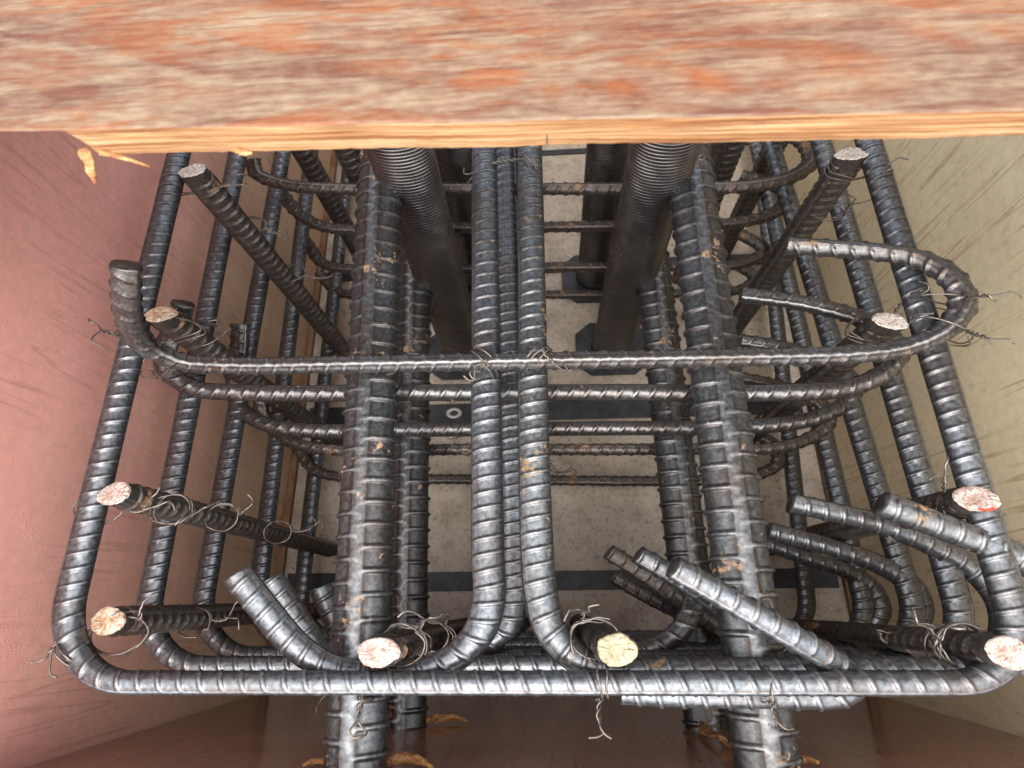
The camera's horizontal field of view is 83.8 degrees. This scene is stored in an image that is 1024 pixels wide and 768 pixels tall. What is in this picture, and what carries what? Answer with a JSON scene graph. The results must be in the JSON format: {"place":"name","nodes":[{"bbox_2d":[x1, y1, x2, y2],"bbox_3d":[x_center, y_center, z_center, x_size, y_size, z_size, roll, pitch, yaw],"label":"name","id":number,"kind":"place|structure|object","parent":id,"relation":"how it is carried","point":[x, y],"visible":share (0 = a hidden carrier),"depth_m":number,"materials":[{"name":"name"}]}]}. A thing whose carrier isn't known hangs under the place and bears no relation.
{"place":"outdoors","nodes":[
{"label":"outdoors","id":0,"kind":"place"},
{"bbox_2d":[285,144,849,630],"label":"ground","id":1,"kind":"structure","parent":0,"point":[593,524],"depth_m":0.92,"materials":[{"name":"concrete"}]},
{"bbox_2d":[0,131,332,767],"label":"formwork panel","id":2,"kind":"object","parent":1,"relation":"on","point":[70,230],"visible":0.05,"depth_m":0.54,"materials":[{"name":"red wood"}]},
{"bbox_3d":[-0.436,-0.197,0.376,0.075,0.114,0.220,-2,69,3],"label":"timber bearer","id":3,"kind":"object","parent":2,"relation":"on","visible":0},
{"bbox_2d":[0,0,1023,183],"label":"plywood board","id":4,"kind":"object","parent":3,"relation":"on","point":[117,79],"visible":1,"depth_m":0.24,"materials":[{"name":"brown wood"}]},
{"bbox_2d":[91,603,320,636],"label":"vertical bar","id":5,"kind":"object","parent":1,"relation":"on","point":[167,618],"visible":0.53,"depth_m":0.49,"materials":[{"name":"metal"}]},
{"bbox_2d":[88,593,158,655],"bbox_3d":[-0.299,0.189,0.435,0.061,0.030,0.033,-25,69,-5],"label":"tie wire","id":6,"kind":"object","parent":5,"relation":"attached to","point":[135,647],"visible":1,"depth_m":0.44,"materials":[{"name":"metal"}]},
{"bbox_2d":[176,601,239,637],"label":"tie wire","id":7,"kind":"object","parent":5,"relation":"attached to","point":[210,618],"visible":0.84,"depth_m":0.53,"materials":[{"name":"metal"}]},
{"bbox_2d":[192,141,925,655],"bbox_3d":[0.030,-0.244,0.778,0.764,0.017,1.127,-2,69,3],"label":"steel hoop","id":8,"kind":"object","parent":5,"relation":"attached to","point":[876,485],"visible":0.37,"depth_m":0.65,"materials":[{"name":"grey metal"}]},
{"bbox_2d":[246,140,816,195],"bbox_3d":[0.018,-0.283,0.741,0.751,0.036,0.102,-2,69,3],"label":"cross tie","id":9,"kind":"object","parent":8,"relation":"on","point":[805,168],"visible":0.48,"depth_m":0.73,"materials":[{"name":"metal"}]},
{"bbox_2d":[224,324,862,438],"bbox_3d":[0.025,-0.004,0.667,0.761,0.056,0.135,0,69,4],"label":"cross tie","id":10,"kind":"object","parent":8,"relation":"on","point":[239,335],"visible":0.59,"depth_m":0.66,"materials":[{"name":"metal"}]},
{"bbox_2d":[96,482,336,556],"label":"vertical bar","id":11,"kind":"object","parent":1,"relation":"on","point":[124,496],"visible":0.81,"depth_m":0.57,"materials":[{"name":"metal"}]},
{"bbox_2d":[72,487,175,524],"bbox_3d":[-0.321,0.101,0.467,0.104,0.034,0.029,-2,69,3],"label":"tie wire","id":12,"kind":"object","parent":11,"relation":"attached to","point":[138,509],"visible":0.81,"depth_m":0.46,"materials":[{"name":"metal"}]},
{"bbox_2d":[149,494,214,525],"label":"tie wire","id":13,"kind":"object","parent":11,"relation":"attached to","point":[186,515],"visible":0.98,"depth_m":0.48,"materials":[{"name":"metal"}]},
{"bbox_2d":[205,493,252,531],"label":"tie wire","id":14,"kind":"object","parent":11,"relation":"attached to","point":[239,512],"visible":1,"depth_m":0.56,"materials":[{"name":"metal"}]},
{"bbox_2d":[263,517,322,543],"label":"tie wire","id":15,"kind":"object","parent":11,"relation":"attached to","point":[296,530],"visible":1,"depth_m":0.66,"materials":[{"name":"metal"}]},
{"bbox_2d":[51,139,1023,697],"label":"steel hoop","id":16,"kind":"object","parent":11,"relation":"on","point":[89,665],"visible":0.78,"depth_m":0.41,"materials":[{"name":"grey metal"}]},
{"bbox_2d":[30,641,71,677],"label":"tie wire","id":17,"kind":"object","parent":16,"relation":"attached to","point":[52,650],"visible":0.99,"depth_m":0.42,"materials":[{"name":"metal"}]},
{"bbox_2d":[349,666,376,738],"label":"tie wire","id":18,"kind":"object","parent":16,"relation":"hanging from","point":[363,699],"visible":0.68,"depth_m":0.40,"materials":[{"name":"metal"}]},
{"bbox_2d":[108,236,978,375],"bbox_3d":[0.025,-0.086,0.463,0.707,0.125,0.129,-2,69,3],"label":"cross tie","id":19,"kind":"object","parent":16,"relation":"attached to","point":[125,281],"visible":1,"depth_m":0.48,"materials":[{"name":"metal"}]},
{"bbox_2d":[913,313,1015,346],"bbox_3d":[0.357,-0.042,0.455,0.027,0.055,0.058,-25,70,-6],"label":"tie wire","id":20,"kind":"object","parent":19,"relation":"attached to","point":[972,334],"visible":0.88,"depth_m":0.46,"materials":[{"name":"metal"}]},
{"bbox_2d":[910,290,1021,309],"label":"tie wire","id":21,"kind":"object","parent":19,"relation":"attached to","point":[983,295],"visible":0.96,"depth_m":0.45,"materials":[{"name":"metal"}]},
{"bbox_2d":[759,664,794,730],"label":"tie wire","id":22,"kind":"object","parent":16,"relation":"attached to","point":[772,703],"visible":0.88,"depth_m":0.38,"materials":[{"name":"metal"}]},
{"bbox_2d":[252,141,873,645],"bbox_3d":[0.031,-0.205,0.881,0.789,0.017,1.125,-2,69,3],"label":"steel hoop","id":23,"kind":"object","parent":11,"relation":"attached to","point":[860,591],"visible":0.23,"depth_m":0.78,"materials":[{"name":"grey metal"}]},
{"bbox_2d":[252,372,836,456],"bbox_3d":[0.032,0.044,0.771,0.797,0.037,0.117,-2,69,3],"label":"cross tie","id":24,"kind":"object","parent":23,"relation":"on","point":[815,434],"visible":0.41,"depth_m":0.75,"materials":[{"name":"metal"}]},
{"bbox_2d":[447,436,462,451],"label":"tie wire","id":25,"kind":"object","parent":24,"relation":"attached to","point":[453,442],"visible":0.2,"depth_m":0.71,"materials":[{"name":"metal"}]},
{"bbox_2d":[609,570,719,641],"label":"hook tail bar","id":26,"kind":"object","parent":23,"relation":"on","point":[628,584],"visible":0.56,"depth_m":0.66,"materials":[{"name":"metal"}]},
{"bbox_2d":[144,306,343,444],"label":"vertical bar","id":27,"kind":"object","parent":1,"relation":"on","point":[164,321],"visible":0.45,"depth_m":0.59,"materials":[{"name":"metal"}]},
{"bbox_2d":[88,317,205,346],"bbox_3d":[-0.331,-0.053,0.517,0.088,0.037,0.031,-12,69,-1],"label":"tie wire","id":28,"kind":"object","parent":27,"relation":"attached to","point":[118,334],"visible":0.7,"depth_m":0.53,"materials":[{"name":"metal"}]},
{"bbox_2d":[194,319,231,346],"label":"tie wire","id":29,"kind":"object","parent":27,"relation":"attached to","point":[218,333],"visible":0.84,"depth_m":0.57,"materials":[{"name":"metal"}]},
{"bbox_2d":[152,286,910,401],"bbox_3d":[0.007,-0.043,0.556,0.746,0.068,0.124,-2,69,3],"label":"cross tie","id":30,"kind":"object","parent":27,"relation":"attached to","point":[881,373],"visible":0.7,"depth_m":0.56,"materials":[{"name":"metal"}]},
{"bbox_2d":[140,359,173,378],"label":"tie wire","id":31,"kind":"object","parent":30,"relation":"attached to","point":[156,375],"visible":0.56,"depth_m":0.56,"materials":[{"name":"metal"}]},
{"bbox_2d":[294,169,815,637],"bbox_3d":[0.079,-0.166,0.989,0.826,0.017,1.123,-2,69,3],"label":"steel hoop","id":32,"kind":"object","parent":27,"relation":"attached to","point":[806,598],"visible":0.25,"depth_m":0.87,"materials":[{"name":"grey metal"}]},
{"bbox_2d":[314,266,757,299],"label":"cross tie","id":33,"kind":"object","parent":32,"relation":"attached to","point":[750,272],"visible":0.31,"depth_m":0.98,"materials":[{"name":"metal"}]},
{"bbox_2d":[291,434,786,486],"bbox_3d":[0.029,0.117,0.876,0.765,0.017,0.091,-2,69,3],"label":"cross tie","id":34,"kind":"object","parent":32,"relation":"attached to","point":[774,466],"visible":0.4,"depth_m":0.85,"materials":[{"name":"metal"}]},
{"bbox_2d":[550,460,575,476],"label":"tie wire","id":35,"kind":"object","parent":34,"relation":"attached to","point":[551,464],"visible":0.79,"depth_m":0.80,"materials":[{"name":"metal"}]},
{"bbox_2d":[178,163,348,355],"bbox_3d":[-0.307,-0.131,0.804,0.034,0.491,0.025,-2,69,3],"label":"vertical bar","id":36,"kind":"object","parent":1,"relation":"on","point":[223,207],"visible":0.9,"depth_m":0.69,"materials":[{"name":"metal"}]},
{"bbox_2d":[182,173,247,195],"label":"tie wire","id":37,"kind":"object","parent":36,"relation":"attached to","point":[216,186],"visible":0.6,"depth_m":0.58,"materials":[{"name":"metal"}]},
{"bbox_2d":[248,216,288,238],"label":"tie wire","id":38,"kind":"object","parent":36,"relation":"attached to","point":[265,227],"visible":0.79,"depth_m":0.69,"materials":[{"name":"metal"}]},
{"bbox_2d":[286,264,333,281],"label":"tie wire","id":39,"kind":"object","parent":36,"relation":"attached to","point":[305,274],"visible":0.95,"depth_m":0.76,"materials":[{"name":"metal"}]},
{"bbox_2d":[266,150,337,645],"bbox_3d":[-0.370,-0.124,1.065,0.011,0.009,1.242,-2,69,3],"label":"timber strip","id":40,"kind":"object","parent":1,"relation":"on","point":[287,516],"depth_m":1.01,"materials":[{"name":"brown wood"}]},
{"bbox_2d":[290,149,355,255],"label":"vertical bar","id":41,"kind":"object","parent":1,"relation":"on","point":[311,165],"visible":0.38,"depth_m":0.89,"materials":[{"name":"metal"}]},
{"bbox_2d":[333,148,359,182],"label":"vertical bar","id":42,"kind":"object","parent":1,"relation":"on","point":[348,160],"visible":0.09,"depth_m":0.75,"materials":[{"name":"metal"}]},
{"bbox_2d":[357,617,467,667],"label":"vertical bar","id":43,"kind":"object","parent":1,"relation":"on","point":[387,649],"visible":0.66,"depth_m":0.42,"materials":[{"name":"metal"}]},
{"bbox_2d":[224,147,505,669],"bbox_3d":[-0.117,-0.271,0.606,0.218,0.036,1.059,-2,69,3],"label":"hooked bar","id":44,"kind":"object","parent":43,"relation":"on","point":[288,638],"visible":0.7,"depth_m":0.46,"materials":[{"name":"metal"}]},
{"bbox_2d":[463,347,498,381],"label":"tie wire","id":45,"kind":"object","parent":44,"relation":"attached to","point":[485,360],"visible":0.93,"depth_m":0.49,"materials":[{"name":"metal"}]},
{"bbox_2d":[264,147,525,654],"bbox_3d":[-0.114,-0.232,0.698,0.252,0.037,1.067,-2,69,3],"label":"hooked bar","id":46,"kind":"object","parent":43,"relation":"on","point":[280,587],"visible":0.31,"depth_m":0.57,"materials":[{"name":"metal"}]},
{"bbox_2d":[313,695,325,717],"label":"tie wire","id":47,"kind":"object","parent":46,"relation":"attached to","point":[318,703],"visible":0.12,"depth_m":0.51,"materials":[{"name":"metal"}]},
{"bbox_2d":[383,610,438,669],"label":"tie wire","id":48,"kind":"object","parent":43,"relation":"attached to","point":[417,629],"visible":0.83,"depth_m":0.43,"materials":[{"name":"metal"}]},
{"bbox_2d":[309,146,528,645],"bbox_3d":[-0.100,-0.198,0.778,0.242,0.037,1.072,-2,69,3],"label":"hooked bar","id":49,"kind":"object","parent":43,"relation":"attached to","point":[322,598],"visible":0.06,"depth_m":0.61,"materials":[{"name":"metal"}]},
{"bbox_2d":[414,612,456,655],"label":"tie wire","id":50,"kind":"object","parent":43,"relation":"attached to","point":[444,624],"visible":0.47,"depth_m":0.50,"materials":[{"name":"metal"}]},
{"bbox_2d":[364,147,470,379],"bbox_3d":[-0.108,-0.172,0.714,0.125,0.656,0.101,-2,69,3],"label":"corrugated duct","id":51,"kind":"object","parent":1,"relation":"on","point":[411,177],"visible":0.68,"depth_m":0.69,"materials":[{"name":"black metal"}]},
{"bbox_2d":[434,147,471,300],"bbox_3d":[-0.087,-0.314,0.766,0.126,0.656,0.098,-2,69,3],"label":"corrugated duct","id":52,"kind":"object","parent":1,"relation":"on","point":[452,162],"visible":0.16,"depth_m":0.80,"materials":[{"name":"black metal"}]},
{"bbox_2d":[25,695,1023,767],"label":"formwork panel","id":53,"kind":"object","parent":1,"relation":"on","point":[273,731],"visible":0.64,"depth_m":0.55,"materials":[{"name":"brown wood"}]},
{"bbox_2d":[302,758,323,767],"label":"wood splinter","id":54,"kind":"object","parent":53,"relation":"attached to","point":[311,761],"visible":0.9,"depth_m":0.45,"materials":[{"name":"brown wood"}]},
{"bbox_2d":[321,148,402,767],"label":"thick bar","id":55,"kind":"object","parent":53,"relation":"attached to","point":[360,607],"visible":0.63,"depth_m":0.50,"materials":[{"name":"metal"}]},
{"bbox_2d":[387,241,431,729],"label":"thick bar","id":56,"kind":"object","parent":53,"relation":"attached to","point":[410,562],"visible":0.27,"depth_m":0.68,"materials":[{"name":"metal"}]},
{"bbox_2d":[386,751,432,767],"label":"wood splinter","id":57,"kind":"object","parent":53,"relation":"attached to","point":[404,757],"visible":1,"depth_m":0.46,"materials":[{"name":"brown wood"}]},
{"bbox_2d":[426,713,468,723],"bbox_3d":[-0.072,0.360,0.614,0.050,0.022,0.010,-2,69,3],"label":"wood splinter","id":58,"kind":"object","parent":53,"relation":"attached to","point":[441,718],"visible":1,"depth_m":0.62,"materials":[{"name":"brown wood"}]},
{"bbox_2d":[637,250,729,730],"bbox_3d":[0.195,-0.131,0.777,0.052,0.036,1.363,-2,69,3],"label":"thick bar","id":59,"kind":"object","parent":53,"relation":"attached to","point":[682,522],"visible":0.34,"depth_m":0.68,"materials":[{"name":"metal"}]},
{"bbox_2d":[282,170,781,235],"bbox_3d":[0.022,-0.255,0.825,0.757,0.017,0.103,-2,69,3],"label":"cross tie","id":60,"kind":"object","parent":59,"relation":"attached to","point":[293,208],"visible":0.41,"depth_m":0.81,"materials":[{"name":"metal"}]},
{"bbox_2d":[603,545,719,638],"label":"hook tail bar","id":61,"kind":"object","parent":59,"relation":"on","point":[622,561],"visible":0.39,"depth_m":0.59,"materials":[{"name":"metal"}]},
{"bbox_2d":[697,723,730,746],"bbox_3d":[0.191,0.334,0.547,0.019,0.095,0.009,-2,69,3],"label":"wood splinter","id":62,"kind":"object","parent":53,"relation":"attached to","point":[705,730],"visible":0.88,"depth_m":0.53,"materials":[{"name":"brown wood"}]},
{"bbox_2d":[669,143,803,767],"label":"thick bar","id":63,"kind":"object","parent":53,"relation":"attached to","point":[739,545],"visible":0.65,"depth_m":0.48,"materials":[{"name":"metal"}]},
{"bbox_2d":[619,557,864,711],"bbox_3d":[0.163,0.209,0.390,0.165,0.064,0.108,26,73,13],"label":"hook tail bar","id":64,"kind":"object","parent":63,"relation":"on","point":[790,635],"visible":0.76,"depth_m":0.39,"materials":[{"name":"metal"}]},
{"bbox_2d":[800,755,819,764],"bbox_3d":[0.228,0.294,0.444,0.021,0.011,0.007,-2,69,3],"label":"wood splinter","id":65,"kind":"object","parent":53,"relation":"attached to","point":[807,759],"visible":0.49,"depth_m":0.45,"materials":[{"name":"brown wood"}]},
{"bbox_2d":[327,254,762,281],"bbox_3d":[0.061,-0.219,1.075,0.838,0.004,0.022,-2,69,3],"label":"flat strap","id":66,"kind":"object","parent":1,"relation":"on","point":[347,277],"visible":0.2,"depth_m":1.06,"materials":[{"name":"black paint"}]},
{"bbox_2d":[310,401,802,423],"bbox_3d":[0.063,0.045,0.972,0.838,0.006,0.033,-2,69,3],"label":"flat strap","id":67,"kind":"object","parent":1,"relation":"on","point":[568,410],"visible":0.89,"depth_m":0.97,"materials":[{"name":"black paint"}]},
{"bbox_2d":[287,568,839,590],"bbox_3d":[0.065,0.301,0.875,0.842,0.004,0.028,-2,69,3],"label":"flat strap","id":68,"kind":"object","parent":1,"relation":"on","point":[566,580],"visible":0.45,"depth_m":0.87,"materials":[{"name":"black paint"}]},
{"bbox_2d":[562,143,629,302],"bbox_3d":[0.134,-0.311,0.750,0.125,0.655,0.098,-2,69,3],"label":"corrugated duct","id":69,"kind":"object","parent":1,"relation":"on","point":[605,162],"visible":0.36,"depth_m":0.84,"materials":[{"name":"black metal"}]},
{"bbox_2d":[569,614,638,666],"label":"vertical bar","id":70,"kind":"object","parent":1,"relation":"on","point":[608,645],"visible":0.84,"depth_m":0.40,"materials":[{"name":"metal"}]},
{"bbox_2d":[563,604,618,665],"bbox_3d":[0.060,0.183,0.419,0.040,0.054,0.043,-16,69,-2],"label":"tie wire","id":71,"kind":"object","parent":70,"relation":"attached to","point":[583,620],"visible":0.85,"depth_m":0.42,"materials":[{"name":"metal"}]},
{"bbox_2d":[489,593,704,654],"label":"hook tail bar","id":72,"kind":"object","parent":70,"relation":"attached to","point":[680,629],"visible":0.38,"depth_m":0.53,"materials":[{"name":"metal"}]},
{"bbox_2d":[588,660,611,738],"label":"tie wire","id":73,"kind":"object","parent":70,"relation":"attached to","point":[599,718],"visible":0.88,"depth_m":0.39,"materials":[{"name":"metal"}]},
{"bbox_2d":[573,522,934,644],"bbox_3d":[0.053,-0.163,0.747,0.391,0.051,1.115,-22,69,-4],"label":"hooked bar","id":74,"kind":"object","parent":70,"relation":"attached to","point":[888,569],"visible":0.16,"depth_m":0.58,"materials":[{"name":"metal"}]},
{"bbox_2d":[524,493,992,654],"bbox_3d":[0.054,-0.191,0.659,0.399,0.058,1.124,-22,69,-5],"label":"hooked bar","id":75,"kind":"object","parent":70,"relation":"attached to","point":[966,562],"visible":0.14,"depth_m":0.50,"materials":[{"name":"metal"}]},
{"bbox_2d":[575,142,702,375],"bbox_3d":[0.154,-0.178,0.698,0.126,0.655,0.098,-2,69,3],"label":"corrugated duct","id":76,"kind":"object","parent":1,"relation":"on","point":[656,176],"visible":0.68,"depth_m":0.67,"materials":[{"name":"black metal"}]},
{"bbox_2d":[542,142,747,155],"bbox_3d":[0.059,-0.474,1.172,0.838,0.004,0.012,-2,69,3],"label":"flat strap","id":77,"kind":"object","parent":1,"relation":"on","point":[564,151],"visible":0.13,"depth_m":1.17,"materials":[{"name":"black paint"}]},
{"bbox_2d":[672,141,746,283],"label":"vertical bar","id":78,"kind":"object","parent":1,"relation":"on","point":[727,157],"visible":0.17,"depth_m":0.76,"materials":[{"name":"metal"}]},
{"bbox_2d":[709,142,719,159],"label":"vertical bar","id":79,"kind":"object","parent":1,"relation":"on","point":[714,146],"visible":0.03,"depth_m":1.07,"materials":[{"name":"metal"}]},
{"bbox_2d":[722,142,787,255],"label":"vertical bar","id":80,"kind":"object","parent":1,"relation":"on","point":[745,204],"visible":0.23,"depth_m":0.92,"materials":[{"name":"metal"}]},
{"bbox_2d":[733,147,868,335],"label":"vertical bar","id":81,"kind":"object","parent":1,"relation":"on","point":[825,194],"visible":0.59,"depth_m":0.62,"materials":[{"name":"metal"}]},
{"bbox_2d":[815,194,870,221],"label":"tie wire","id":82,"kind":"object","parent":81,"relation":"attached to","point":[845,211],"visible":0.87,"depth_m":0.61,"materials":[{"name":"metal"}]},
{"bbox_2d":[824,157,908,180],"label":"tie wire","id":83,"kind":"object","parent":81,"relation":"attached to","point":[863,177],"visible":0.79,"depth_m":0.55,"materials":[{"name":"metal"}]},
{"bbox_2d":[800,374,851,617],"bbox_3d":[0.493,-0.150,1.015,0.011,0.009,1.242,-2,69,3],"label":"timber strip","id":84,"kind":"object","parent":1,"relation":"on","point":[847,594],"depth_m":0.85,"materials":[{"name":"brown wood"}]},
{"bbox_2d":[753,312,908,442],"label":"vertical bar","id":85,"kind":"object","parent":1,"relation":"on","point":[878,327],"visible":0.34,"depth_m":0.56,"materials":[{"name":"metal"}]},
{"bbox_2d":[844,280,929,343],"bbox_3d":[0.327,-0.059,0.491,0.058,0.057,0.031,-22,69,-4],"label":"tie wire","id":86,"kind":"object","parent":85,"relation":"attached to","point":[848,325],"visible":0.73,"depth_m":0.51,"materials":[{"name":"metal"}]},
{"bbox_2d":[769,486,1000,555],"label":"vertical bar","id":87,"kind":"object","parent":1,"relation":"on","point":[961,503],"visible":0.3,"depth_m":0.43,"materials":[{"name":"metal"}]},
{"bbox_2d":[929,455,1005,516],"bbox_3d":[0.341,0.084,0.429,0.040,0.036,0.059,-39,72,-11],"label":"tie wire","id":88,"kind":"object","parent":87,"relation":"attached to","point":[944,478],"visible":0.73,"depth_m":0.43,"materials":[{"name":"metal"}]},
{"bbox_2d":[782,135,1023,736],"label":"formwork panel","id":89,"kind":"object","parent":1,"relation":"on","point":[962,197],"visible":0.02,"depth_m":0.60,"materials":[{"name":"beige wood"}]},
{"bbox_2d":[786,618,1023,670],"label":"vertical bar","id":90,"kind":"object","parent":1,"relation":"on","point":[1004,651],"visible":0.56,"depth_m":0.46,"materials":[{"name":"metal"}]},
{"bbox_2d":[136,139,974,669],"bbox_3d":[0.013,-0.274,0.696,0.762,0.017,1.129,-2,69,3],"label":"steel hoop","id":91,"kind":"object","parent":90,"relation":"on","point":[166,649],"visible":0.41,"depth_m":0.55,"materials":[{"name":"grey metal"}]},
{"bbox_2d":[632,546,789,653],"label":"hook tail bar","id":92,"kind":"object","parent":91,"relation":"on","point":[655,564],"visible":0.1,"depth_m":0.50,"materials":[{"name":"metal"}]},
{"bbox_2d":[569,539,891,636],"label":"hooked bar","id":93,"kind":"object","parent":90,"relation":"attached to","point":[849,572],"visible":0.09,"depth_m":0.68,"materials":[{"name":"metal"}]},
{"bbox_2d":[307,229,770,273],"bbox_3d":[0.025,-0.209,0.915,0.759,0.017,0.073,0,69,4],"label":"cross tie","id":94,"kind":"object","parent":93,"relation":"attached to","point":[761,246],"visible":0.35,"depth_m":0.89,"materials":[{"name":"metal"}]},
{"bbox_2d":[517,145,1023,677],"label":"hooked bar","id":95,"kind":"object","parent":90,"relation":"on","point":[551,629],"visible":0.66,"depth_m":0.44,"materials":[{"name":"grey steel"}]},
{"bbox_2d":[463,152,540,189],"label":"tie wire","id":96,"kind":"object","parent":95,"relation":"attached to","point":[514,160],"visible":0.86,"depth_m":0.58,"materials":[{"name":"metal"}]},
{"bbox_2d":[524,345,572,377],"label":"tie wire","id":97,"kind":"object","parent":95,"relation":"attached to","point":[546,353],"visible":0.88,"depth_m":0.48,"materials":[{"name":"metal"}]},
{"bbox_2d":[875,622,934,643],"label":"tie wire","id":98,"kind":"object","parent":90,"relation":"attached to","point":[890,632],"visible":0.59,"depth_m":0.49,"materials":[{"name":"metal"}]},
{"bbox_2d":[913,609,988,667],"bbox_3d":[0.310,0.183,0.400,0.070,0.052,0.034,9,70,7],"label":"tie wire","id":99,"kind":"object","parent":90,"relation":"attached to","point":[939,635],"visible":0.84,"depth_m":0.41,"materials":[{"name":"metal"}]}
]}

